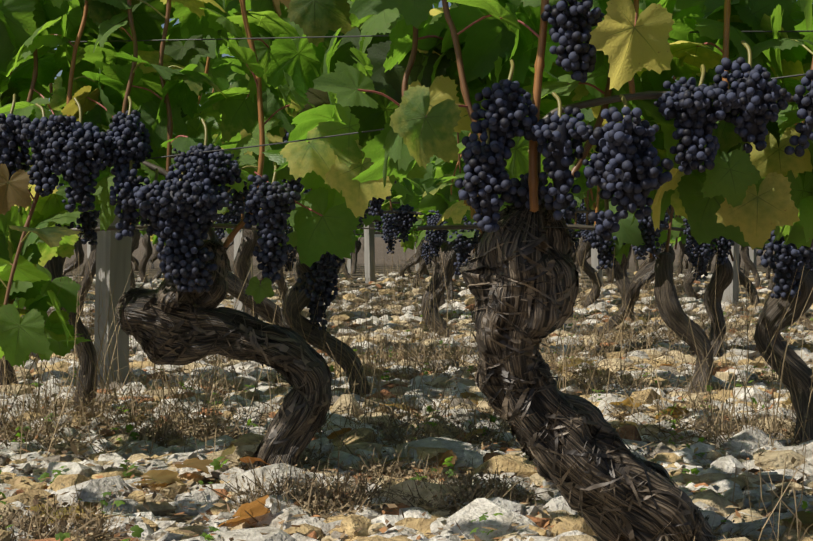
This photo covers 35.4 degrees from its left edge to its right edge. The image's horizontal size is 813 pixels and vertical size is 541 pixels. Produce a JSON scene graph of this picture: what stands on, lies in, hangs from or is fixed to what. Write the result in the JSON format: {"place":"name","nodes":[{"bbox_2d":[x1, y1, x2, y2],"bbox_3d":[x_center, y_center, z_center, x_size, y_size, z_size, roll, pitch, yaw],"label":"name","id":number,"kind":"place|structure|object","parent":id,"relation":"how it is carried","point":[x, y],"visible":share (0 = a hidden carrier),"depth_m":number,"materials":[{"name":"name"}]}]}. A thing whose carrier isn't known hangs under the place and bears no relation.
{"place":"outdoors","nodes":[
{"label":"outdoors","id":0,"kind":"place"},
{"bbox_2d":[1,237,812,539],"bbox_3d":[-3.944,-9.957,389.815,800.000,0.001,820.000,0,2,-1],"label":"ground","id":1,"kind":"structure","parent":0,"point":[381,250],"depth_m":15.00,"materials":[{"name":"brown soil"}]},
{"bbox_2d":[15,67,756,388],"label":"trellis posts","id":2,"kind":"object","parent":1,"relation":"on","point":[113,256],"visible":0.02,"depth_m":3.39,"materials":[{"name":"grey wood"}]},
{"bbox_2d":[66,30,812,227],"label":"trellis wire","id":3,"kind":"object","parent":2,"relation":"attached to","point":[383,128],"visible":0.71,"depth_m":1.94,"materials":[{"name":"grey metal"}]},
{"bbox_2d":[0,0,812,540],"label":"vine","id":4,"kind":"object","parent":1,"relation":"on","point":[492,46],"depth_m":1.64,"materials":[{"name":"green plant"}]},
{"bbox_2d":[0,0,812,304],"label":"vine shoots","id":5,"kind":"object","parent":4,"relation":"attached to","point":[605,101],"visible":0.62,"depth_m":1.68,"materials":[{"name":"brown plant"}]},
{"bbox_2d":[0,0,812,367],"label":"vine leaves","id":6,"kind":"object","parent":5,"relation":"attached to","point":[404,138],"visible":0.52,"depth_m":2.00,"materials":[{"name":"green plant"}]},
{"bbox_2d":[0,0,812,292],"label":"grape clusters","id":7,"kind":"object","parent":5,"relation":"hanging from","point":[179,215],"visible":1,"depth_m":1.51,"materials":[{"name":"food"}]},
{"bbox_2d":[0,270,812,540],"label":"ground stones","id":8,"kind":"object","parent":1,"relation":"on","point":[572,523],"visible":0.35,"depth_m":2.30,"materials":[{"name":"beige stone"}]},
{"bbox_2d":[0,311,812,540],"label":"green weeds","id":9,"kind":"object","parent":1,"relation":"on","point":[137,529],"visible":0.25,"depth_m":2.08,"materials":[{"name":"green plant"}]},
{"bbox_2d":[0,0,812,444],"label":"vine","id":10,"kind":"object","parent":1,"relation":"on","point":[673,315],"depth_m":4.15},
{"bbox_2d":[10,21,812,265],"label":"vine canes","id":11,"kind":"object","parent":10,"relation":"on","point":[139,227],"visible":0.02,"depth_m":3.20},
{"bbox_2d":[55,132,812,329],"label":"background grape clusters","id":12,"kind":"object","parent":10,"relation":"on","point":[789,259],"visible":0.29,"depth_m":3.19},
{"bbox_2d":[0,243,812,540],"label":"dry weeds","id":13,"kind":"object","parent":1,"relation":"on","point":[304,494],"visible":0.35,"depth_m":2.54,"materials":[{"name":"brown plant"}]},
{"bbox_2d":[26,311,812,526],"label":"fallen leaves","id":14,"kind":"object","parent":1,"relation":"on","point":[255,508],"visible":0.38,"depth_m":2.09,"materials":[{"name":"brown plant"}]},
{"bbox_2d":[49,0,812,236],"label":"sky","id":15,"kind":"structure","parent":0,"point":[440,3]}
]}

